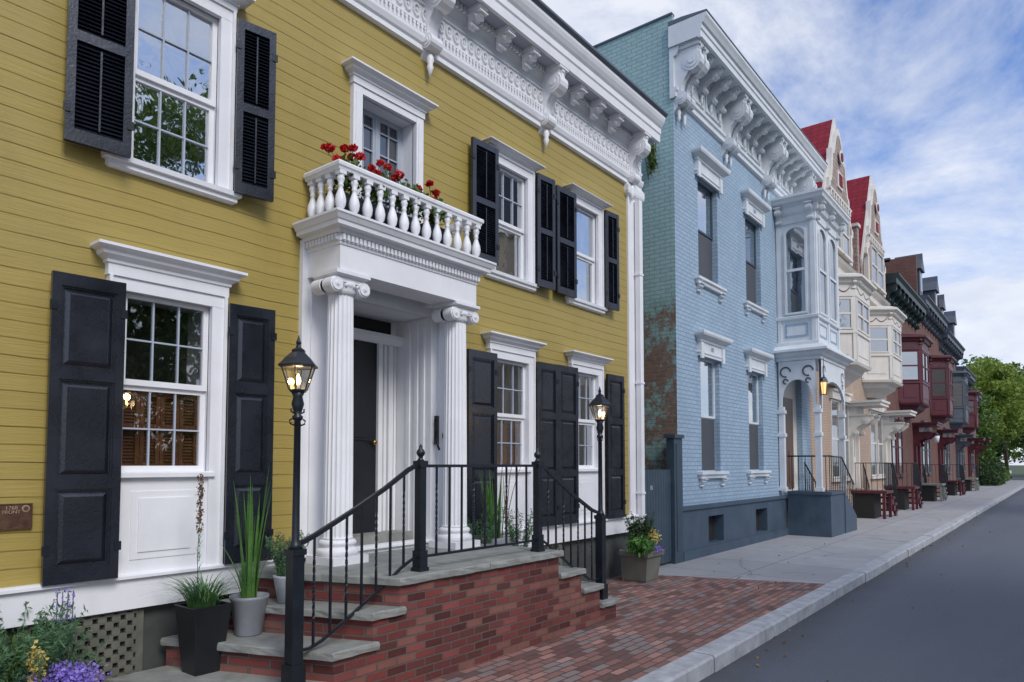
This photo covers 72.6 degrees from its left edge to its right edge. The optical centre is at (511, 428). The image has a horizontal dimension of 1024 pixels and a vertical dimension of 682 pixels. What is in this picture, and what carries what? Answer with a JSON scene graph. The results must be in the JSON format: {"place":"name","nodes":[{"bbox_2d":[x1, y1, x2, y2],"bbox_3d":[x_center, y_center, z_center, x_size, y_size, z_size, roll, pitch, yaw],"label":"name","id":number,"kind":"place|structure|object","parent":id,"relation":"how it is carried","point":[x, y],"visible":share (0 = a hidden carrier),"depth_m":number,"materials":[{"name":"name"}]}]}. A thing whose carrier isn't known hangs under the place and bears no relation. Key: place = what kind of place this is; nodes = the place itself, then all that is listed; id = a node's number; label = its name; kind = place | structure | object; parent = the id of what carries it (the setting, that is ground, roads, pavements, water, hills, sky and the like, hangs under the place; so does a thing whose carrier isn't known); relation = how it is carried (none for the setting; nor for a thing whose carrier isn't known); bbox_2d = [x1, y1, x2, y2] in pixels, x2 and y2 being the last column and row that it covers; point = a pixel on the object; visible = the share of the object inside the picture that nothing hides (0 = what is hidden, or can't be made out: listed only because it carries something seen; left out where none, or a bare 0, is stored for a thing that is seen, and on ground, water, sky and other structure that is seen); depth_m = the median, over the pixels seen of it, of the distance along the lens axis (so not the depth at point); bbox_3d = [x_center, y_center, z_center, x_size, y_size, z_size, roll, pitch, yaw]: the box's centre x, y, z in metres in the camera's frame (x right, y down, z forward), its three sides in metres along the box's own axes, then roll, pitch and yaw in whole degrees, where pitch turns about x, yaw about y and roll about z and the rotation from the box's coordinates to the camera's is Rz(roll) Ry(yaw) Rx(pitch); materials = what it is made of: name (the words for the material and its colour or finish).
{"place":"outdoors","nodes":[
{"label":"outdoors","id":0,"kind":"place"},
{"bbox_2d":[0,588,112,681],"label":"flower bed plant","id":1,"kind":"object","parent":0,"point":[31,659],"visible":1,"depth_m":4.06,"materials":[{"name":"green plant"}]},
{"bbox_2d":[426,575,824,681],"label":"brick pavement","id":2,"kind":"structure","parent":0,"point":[659,622],"depth_m":6.86,"materials":[{"name":"red brick"}]},
{"bbox_2d":[106,444,620,681],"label":"brick stoop","id":3,"kind":"object","parent":2,"relation":"on","point":[420,611],"visible":0.98,"depth_m":5.44,"materials":[{"name":"red brick"}]},
{"bbox_2d":[138,474,255,676],"bbox_3d":[-2.210,1.013,4.917,0.768,1.385,0.803,-2,-4,38],"label":"potted plant","id":4,"kind":"object","parent":3,"relation":"on","point":[202,613],"visible":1,"depth_m":4.84,"materials":[{"name":"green plant"}]},
{"bbox_2d":[222,464,271,636],"bbox_3d":[-1.969,0.887,5.157,0.365,1.253,0.302,1,-3,-22],"label":"potted plant","id":5,"kind":"object","parent":3,"relation":"on","point":[249,605],"visible":1,"depth_m":5.10,"materials":[{"name":"green plant"}]},
{"bbox_2d":[264,530,309,603],"bbox_3d":[-1.709,1.037,5.296,0.351,0.553,0.393,1,-3,-14],"label":"potted plant","id":6,"kind":"object","parent":3,"relation":"on","point":[278,556],"visible":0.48,"depth_m":5.22,"materials":[{"name":"plant"}]},
{"bbox_2d":[278,335,317,681],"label":"street lamp","id":7,"kind":"object","parent":3,"relation":"on","point":[293,667],"visible":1,"depth_m":4.54,"materials":[{"name":"black metal"}]},
{"bbox_2d":[467,458,532,546],"bbox_3d":[-0.163,0.886,7.709,0.741,1.330,1.223,-2,-4,38],"label":"potted plant","id":8,"kind":"object","parent":3,"relation":"on","point":[490,525],"visible":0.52,"depth_m":7.65,"materials":[{"name":"green plant"}]},
{"bbox_2d":[588,386,611,599],"bbox_3d":[0.965,0.690,7.607,0.261,2.310,0.261,-2,-4,38],"label":"street lamp","id":9,"kind":"object","parent":3,"relation":"on","point":[599,400],"visible":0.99,"depth_m":7.57,"materials":[{"name":"black metal"}]},
{"bbox_2d":[618,511,665,582],"bbox_3d":[1.815,1.666,9.875,0.596,0.996,0.681,-2,-4,38],"label":"potted plant","id":10,"kind":"object","parent":2,"relation":"on","point":[640,556],"visible":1,"depth_m":9.81,"materials":[{"name":"green plant"}]},
{"bbox_2d":[542,0,1023,464],"label":"sky","id":11,"kind":"structure","parent":0,"point":[925,98],"materials":[{"name":"blue"}]},
{"bbox_2d":[658,480,1023,583],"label":"concrete pavement","id":12,"kind":"structure","parent":0,"point":[838,556],"depth_m":13.56,"materials":[{"name":"grey concrete"}]},
{"bbox_2d":[645,434,683,563],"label":"wooden gate","id":13,"kind":"structure","parent":12,"relation":"on","point":[664,495],"depth_m":11.60,"materials":[{"name":"blue paint"}]},
{"bbox_2d":[593,9,856,561],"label":"blue house","id":14,"kind":"structure","parent":12,"relation":"on","point":[745,220],"depth_m":14.04,"materials":[{"name":"brick"}]},
{"bbox_2d":[645,142,657,179],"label":"creeping vine","id":15,"kind":"object","parent":14,"relation":"attached to","point":[652,161],"visible":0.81,"depth_m":12.44,"materials":[{"name":"green plant"}]},
{"bbox_2d":[691,145,730,302],"bbox_3d":[3.781,-3.827,13.372,0.340,2.670,1.460,-2,-4,38],"label":"window","id":16,"kind":"structure","parent":14,"relation":"in","point":[712,172],"depth_m":13.46,"materials":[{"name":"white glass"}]},
{"bbox_2d":[694,329,732,487],"bbox_3d":[3.781,-0.332,13.190,0.340,2.870,1.420,-2,-4,38],"label":"window","id":17,"kind":"structure","parent":14,"relation":"in","point":[710,345],"depth_m":13.30,"materials":[{"name":"white paint"}]},
{"bbox_2d":[740,188,771,322],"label":"window","id":18,"kind":"structure","parent":14,"relation":"in","point":[755,207],"depth_m":15.44,"materials":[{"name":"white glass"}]},
{"bbox_2d":[743,347,773,483],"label":"window","id":19,"kind":"structure","parent":14,"relation":"in","point":[757,360],"depth_m":15.28,"materials":[{"name":"white paint"}]},
{"bbox_2d":[783,380,797,490],"bbox_3d":[6.852,0.097,17.317,0.070,2.900,1.550,-2,-4,38],"label":"front door","id":20,"kind":"structure","parent":14,"relation":"in","point":[789,397],"depth_m":17.48,"materials":[{"name":"beige paint"}]},
{"bbox_2d":[820,358,827,394],"bbox_3d":[7.028,-1.173,15.707,0.159,0.830,0.180,-2,-4,38],"label":"porch lantern","id":21,"kind":"object","parent":14,"relation":"hanging from","point":[824,383],"visible":1,"depth_m":15.66,"materials":[{"name":"yellow glass"}]},
{"bbox_2d":[787,118,889,527],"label":"gabled row house","id":22,"kind":"structure","parent":12,"relation":"on","point":[856,290],"depth_m":20.36,"materials":[{"name":"beige paint"}]},
{"bbox_2d":[829,388,840,481],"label":"window","id":23,"kind":"structure","parent":22,"relation":"in","point":[834,394],"depth_m":20.31,"materials":[{"name":"beige paint"}]},
{"bbox_2d":[838,232,844,254],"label":"window","id":24,"kind":"structure","parent":22,"relation":"in","point":[840,250],"depth_m":20.55,"materials":[{"name":"beige paint"}]},
{"bbox_2d":[840,392,852,480],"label":"window","id":25,"kind":"structure","parent":22,"relation":"in","point":[847,395],"depth_m":21.51,"materials":[{"name":"beige paint"}]},
{"bbox_2d":[842,222,852,262],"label":"window","id":26,"kind":"structure","parent":22,"relation":"in","point":[846,234],"depth_m":21.22,"materials":[{"name":"beige paint"}]},
{"bbox_2d":[828,273,876,387],"bbox_3d":[9.707,-2.772,20.293,1.365,3.040,3.255,-2,-4,38],"label":"bay window","id":27,"kind":"structure","parent":22,"relation":"in","point":[855,290],"depth_m":19.38,"materials":[{"name":"beige paint"}]},
{"bbox_2d":[847,399,889,488],"bbox_3d":[11.160,0.517,21.748,0.995,2.720,1.330,-2,-4,38],"label":"door","id":28,"kind":"structure","parent":22,"relation":"in","point":[858,421],"depth_m":21.63,"materials":[{"name":"beige paint"}]},
{"bbox_2d":[851,462,898,518],"bbox_3d":[11.539,1.965,22.133,0.990,1.768,1.960,-2,-4,38],"label":"stoop","id":29,"kind":"object","parent":12,"relation":"on","point":[868,503],"visible":0.97,"depth_m":21.55,"materials":[{"name":"red paint"}]},
{"bbox_2d":[846,174,916,508],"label":"gabled row house","id":30,"kind":"structure","parent":12,"relation":"on","point":[882,379],"depth_m":24.11,"materials":[{"name":"beige paint"}]},
{"bbox_2d":[869,408,879,478],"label":"window","id":31,"kind":"structure","parent":30,"relation":"in","point":[872,428],"depth_m":24.45,"materials":[{"name":"beige paint"}]},
{"bbox_2d":[870,244,880,289],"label":"window","id":32,"kind":"structure","parent":30,"relation":"in","point":[874,256],"depth_m":24.37,"materials":[{"name":"beige paint"}]},
{"bbox_2d":[876,408,885,477],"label":"window","id":33,"kind":"structure","parent":30,"relation":"in","point":[879,425],"depth_m":25.35,"materials":[{"name":"beige paint"}]},
{"bbox_2d":[877,251,886,294],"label":"window","id":34,"kind":"structure","parent":30,"relation":"in","point":[880,259],"depth_m":25.26,"materials":[{"name":"beige paint"}]},
{"bbox_2d":[862,306,906,399],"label":"bay window","id":35,"kind":"structure","parent":30,"relation":"in","point":[885,375],"depth_m":23.44,"materials":[{"name":"beige paint"}]},
{"bbox_2d":[881,410,916,484],"bbox_3d":[14.375,0.728,25.818,0.995,2.720,1.330,-2,-4,38],"label":"door","id":36,"kind":"structure","parent":30,"relation":"in","point":[890,428],"depth_m":25.68,"materials":[{"name":"beige paint"}]},
{"bbox_2d":[885,463,923,509],"bbox_3d":[14.728,2.175,26.171,0.990,1.768,1.860,-2,-4,38],"label":"stoop","id":37,"kind":"object","parent":12,"relation":"on","point":[902,499],"visible":0.81,"depth_m":25.55,"materials":[{"name":"red paint"}]},
{"bbox_2d":[885,273,942,501],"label":"row house","id":38,"kind":"structure","parent":12,"relation":"on","point":[913,391],"depth_m":28.73,"materials":[{"name":"red brick"}]},
{"bbox_2d":[891,417,899,476],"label":"window","id":39,"kind":"structure","parent":38,"relation":"in","point":[893,442],"depth_m":27.57,"materials":[{"name":"red paint"}]},
{"bbox_2d":[897,417,905,476],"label":"window","id":40,"kind":"structure","parent":38,"relation":"in","point":[900,434],"depth_m":28.53,"materials":[{"name":"red paint"}]},
{"bbox_2d":[898,334,933,418],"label":"bay window","id":41,"kind":"structure","parent":38,"relation":"in","point":[914,394],"depth_m":28.69,"materials":[{"name":"red paint"}]},
{"bbox_2d":[912,422,942,481],"bbox_3d":[18.695,1.112,31.281,0.995,2.720,1.580,-2,-4,38],"label":"door","id":42,"kind":"structure","parent":38,"relation":"in","point":[919,436],"depth_m":31.07,"materials":[{"name":"red paint"}]},
{"bbox_2d":[884,253,961,495],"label":"row house","id":43,"kind":"structure","parent":12,"relation":"on","point":[933,325],"depth_m":35.50,"materials":[{"name":"red brick"}]},
{"bbox_2d":[921,420,927,474],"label":"window","id":44,"kind":"structure","parent":43,"relation":"in","point":[923,448],"depth_m":33.41,"materials":[{"name":"glass"}]},
{"bbox_2d":[926,427,932,474],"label":"window","id":45,"kind":"structure","parent":43,"relation":"in","point":[927,429],"depth_m":34.50,"materials":[{"name":"glass"}]},
{"bbox_2d":[934,432,939,442],"bbox_3d":[21.048,0.437,34.665,0.297,0.519,0.493,2,-3,-30],"label":"wall lantern","id":46,"kind":"object","parent":43,"relation":"attached to","point":[936,438],"depth_m":34.52,"materials":[{"name":"white glass"}]},
{"bbox_2d":[929,355,956,423],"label":"bay window","id":47,"kind":"structure","parent":43,"relation":"in","point":[940,366],"depth_m":35.51,"materials":[{"name":"red paint"}]},
{"bbox_2d":[937,429,961,480],"bbox_3d":[23.526,1.429,37.397,0.995,2.720,1.580,-2,-4,38],"label":"door","id":48,"kind":"structure","parent":43,"relation":"in","point":[943,440],"depth_m":37.14,"materials":[{"name":"red paint"}]},
{"bbox_2d":[918,464,947,501],"bbox_3d":[19.312,2.501,31.972,0.990,1.718,1.860,-2,-4,38],"label":"stoop","id":49,"kind":"object","parent":12,"relation":"on","point":[929,492],"visible":0.92,"depth_m":31.39,"materials":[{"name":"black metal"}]},
{"bbox_2d":[940,464,966,495],"bbox_3d":[24.081,2.814,38.009,0.990,1.718,2.060,-2,-4,38],"label":"stoop","id":50,"kind":"object","parent":12,"relation":"on","point":[952,487],"visible":0.87,"depth_m":37.30,"materials":[{"name":"red paint"}]},
{"bbox_2d":[937,294,975,490],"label":"row house","id":51,"kind":"structure","parent":12,"relation":"on","point":[950,344],"depth_m":41.49,"materials":[{"name":"brown brick"}]},
{"bbox_2d":[943,427,948,472],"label":"window","id":52,"kind":"structure","parent":51,"relation":"in","point":[945,451],"depth_m":39.47,"materials":[{"name":"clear glass"}]},
{"bbox_2d":[947,428,951,472],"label":"window","id":53,"kind":"structure","parent":51,"relation":"in","point":[948,446],"depth_m":40.64,"materials":[{"name":"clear glass"}]},
{"bbox_2d":[949,371,970,428],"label":"bay window","id":54,"kind":"structure","parent":51,"relation":"in","point":[960,378],"depth_m":41.46,"materials":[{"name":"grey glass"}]},
{"bbox_2d":[955,434,975,477],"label":"door","id":55,"kind":"structure","parent":51,"relation":"in","point":[960,444],"depth_m":43.43,"materials":[{"name":"red paint"}]},
{"bbox_2d":[958,464,979,490],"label":"stoop","id":56,"kind":"object","parent":12,"relation":"on","point":[969,484],"visible":0.73,"depth_m":43.52,"materials":[{"name":"black metal"}]},
{"bbox_2d":[956,366,985,477],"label":"row house","id":57,"kind":"structure","parent":12,"relation":"on","point":[969,428],"depth_m":46.98,"materials":[{"name":"red brick"}]},
{"bbox_2d":[959,432,963,463],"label":"window","id":58,"kind":"structure","parent":57,"relation":"in","point":[961,457],"depth_m":45.75,"materials":[{"name":"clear glass"}]},
{"bbox_2d":[962,433,965,471],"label":"window","id":59,"kind":"structure","parent":57,"relation":"in","point":[963,454],"depth_m":46.82,"materials":[{"name":"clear glass"}]},
{"bbox_2d":[963,390,980,433],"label":"bay window","id":60,"kind":"structure","parent":57,"relation":"in","point":[973,395],"depth_m":46.85,"materials":[{"name":"red paint"}]},
{"bbox_2d":[967,438,985,476],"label":"door","id":61,"kind":"structure","parent":57,"relation":"in","point":[971,447],"depth_m":48.93,"materials":[{"name":"red paint"}]},
{"bbox_2d":[970,388,990,486],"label":"row house","id":62,"kind":"structure","parent":12,"relation":"on","point":[975,455],"depth_m":52.75,"materials":[{"name":"brown brick"}]},
{"bbox_2d":[974,440,990,472],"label":"door","id":63,"kind":"structure","parent":62,"relation":"in","point":[977,451],"depth_m":52.85,"materials":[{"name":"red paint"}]},
{"bbox_2d":[978,461,1005,485],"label":"hedge","id":64,"kind":"object","parent":12,"relation":"on","point":[990,474],"visible":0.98,"depth_m":55.19,"materials":[{"name":"green plant"}]},
{"bbox_2d":[1003,467,1010,481],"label":"hedge","id":65,"kind":"object","parent":12,"relation":"on","point":[1007,476],"visible":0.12,"depth_m":69.60,"materials":[{"name":"green plant"}]},
{"bbox_2d":[699,488,1023,681],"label":"road","id":66,"kind":"structure","parent":0,"point":[962,620],"depth_m":7.76,"materials":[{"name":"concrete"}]},
{"bbox_2d":[714,517,981,681],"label":"fallen leaves","id":67,"kind":"object","parent":66,"relation":"on","point":[757,657],"visible":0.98,"depth_m":10.38,"materials":[{"name":"brown plant"}]},
{"bbox_2d":[1002,465,1023,476],"bbox_3d":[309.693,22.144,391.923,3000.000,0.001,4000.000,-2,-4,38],"label":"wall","id":68,"kind":"structure","parent":0,"point":[1017,470],"depth_m":215.70,"materials":[{"name":"green concrete"}]},
{"bbox_2d":[0,0,667,681],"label":"yellow house","id":69,"kind":"structure","parent":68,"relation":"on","point":[188,252],"depth_m":5.91,"materials":[{"name":"yellow wood"}]},
{"bbox_2d":[90,239,247,574],"bbox_3d":[-2.635,-0.100,5.212,0.502,2.320,1.240,-2,-4,38],"label":"window","id":70,"kind":"structure","parent":69,"relation":"in","point":[157,528],"depth_m":5.25,"materials":[{"name":"white paint"}]},
{"bbox_2d":[101,0,255,204],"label":"window","id":71,"kind":"structure","parent":69,"relation":"in","point":[175,43],"depth_m":5.39,"materials":[{"name":"white paint"}]},
{"bbox_2d":[320,143,365,214],"bbox_3d":[-1.466,-2.140,6.102,0.356,0.716,0.414,-1,-3,10],"label":"geranium plant","id":72,"kind":"object","parent":69,"relation":"on","point":[344,148],"visible":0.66,"depth_m":6.08,"materials":[{"name":"red plant"}]},
{"bbox_2d":[353,339,376,533],"bbox_3d":[-1.674,0.072,6.982,0.109,1.980,0.840,-2,-4,38],"label":"front door","id":73,"kind":"structure","parent":69,"relation":"in","point":[364,353],"depth_m":7.19,"materials":[{"name":"black wood"}]},
{"bbox_2d":[359,159,392,224],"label":"geranium plant","id":74,"kind":"object","parent":69,"relation":"on","point":[374,170],"visible":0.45,"depth_m":6.29,"materials":[{"name":"red plant"}]},
{"bbox_2d":[341,56,438,223],"bbox_3d":[-1.267,-2.558,6.962,0.362,1.730,1.140,-2,-4,38],"label":"balcony door","id":75,"kind":"structure","parent":69,"relation":"in","point":[374,136],"depth_m":7.03,"materials":[{"name":"white paint"}]},
{"bbox_2d":[386,169,424,235],"bbox_3d":[-1.027,-2.087,6.647,0.373,0.667,0.384,-2,-4,38],"label":"geranium plant","id":76,"kind":"object","parent":69,"relation":"on","point":[395,176],"visible":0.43,"depth_m":6.58,"materials":[{"name":"red plant"}]},
{"bbox_2d":[414,180,450,243],"bbox_3d":[-0.785,-2.080,6.923,0.394,0.682,0.389,-2,-4,38],"label":"geranium plant","id":77,"kind":"object","parent":69,"relation":"on","point":[435,193],"visible":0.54,"depth_m":6.84,"materials":[{"name":"red plant"}]},
{"bbox_2d":[481,136,545,291],"bbox_3d":[0.008,-2.544,8.474,0.232,1.600,1.080,-2,-4,38],"label":"window","id":78,"kind":"structure","parent":69,"relation":"in","point":[509,271],"depth_m":8.62,"materials":[{"name":"white paint"}]},
{"bbox_2d":[480,331,546,529],"bbox_3d":[-0.095,0.057,8.427,0.502,2.340,1.240,-2,-4,38],"label":"window","id":79,"kind":"structure","parent":69,"relation":"in","point":[513,349],"depth_m":8.50,"materials":[{"name":"white paint"}]},
{"bbox_2d":[563,183,612,314],"bbox_3d":[1.057,-2.475,9.803,0.232,1.600,1.070,-2,-4,38],"label":"window","id":80,"kind":"structure","parent":69,"relation":"in","point":[586,200],"depth_m":9.97,"materials":[{"name":"white paint"}]},
{"bbox_2d":[563,350,613,520],"bbox_3d":[1.051,0.136,9.660,0.232,2.310,1.050,-2,-4,38],"label":"window","id":81,"kind":"structure","parent":69,"relation":"in","point":[586,363],"depth_m":9.77,"materials":[{"name":"white paint"}]},
{"bbox_2d":[633,484,1023,681],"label":"kerb","id":82,"kind":"structure","parent":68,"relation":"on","point":[704,661],"depth_m":7.57,"materials":[{"name":"concrete"}]},
{"bbox_2d":[970,385,1003,462],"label":"tree","id":83,"kind":"object","parent":68,"relation":"on","point":[987,433],"visible":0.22,"depth_m":56.76,"materials":[{"name":"green plant"}]},
{"bbox_2d":[961,354,1023,463],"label":"tree","id":84,"kind":"object","parent":68,"relation":"on","point":[1016,366],"visible":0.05,"depth_m":104.14,"materials":[{"name":"green plant"}]},
{"bbox_2d":[978,435,1008,482],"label":"tree","id":85,"kind":"object","parent":68,"relation":"on","point":[1000,449],"visible":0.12,"depth_m":69.16,"materials":[{"name":"green plant"}]},
{"bbox_2d":[966,356,1023,462],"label":"tree","id":86,"kind":"object","parent":68,"relation":"on","point":[992,376],"visible":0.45,"depth_m":62.57,"materials":[{"name":"green plant"}]},
{"bbox_2d":[998,368,1023,467],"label":"tree","id":87,"kind":"object","parent":68,"relation":"on","point":[1020,432],"visible":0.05,"depth_m":72.25,"materials":[{"name":"green plant"}]},
{"bbox_2d":[1001,433,1023,462],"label":"tree","id":88,"kind":"object","parent":68,"relation":"on","point":[1019,443],"visible":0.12,"depth_m":106.60,"materials":[{"name":"green plant"}]},
{"bbox_2d":[1010,477,1023,479],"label":"side road","id":89,"kind":"structure","parent":0,"point":[1017,478],"depth_m":89.93,"materials":[{"name":"grey asphalt"}]}
]}

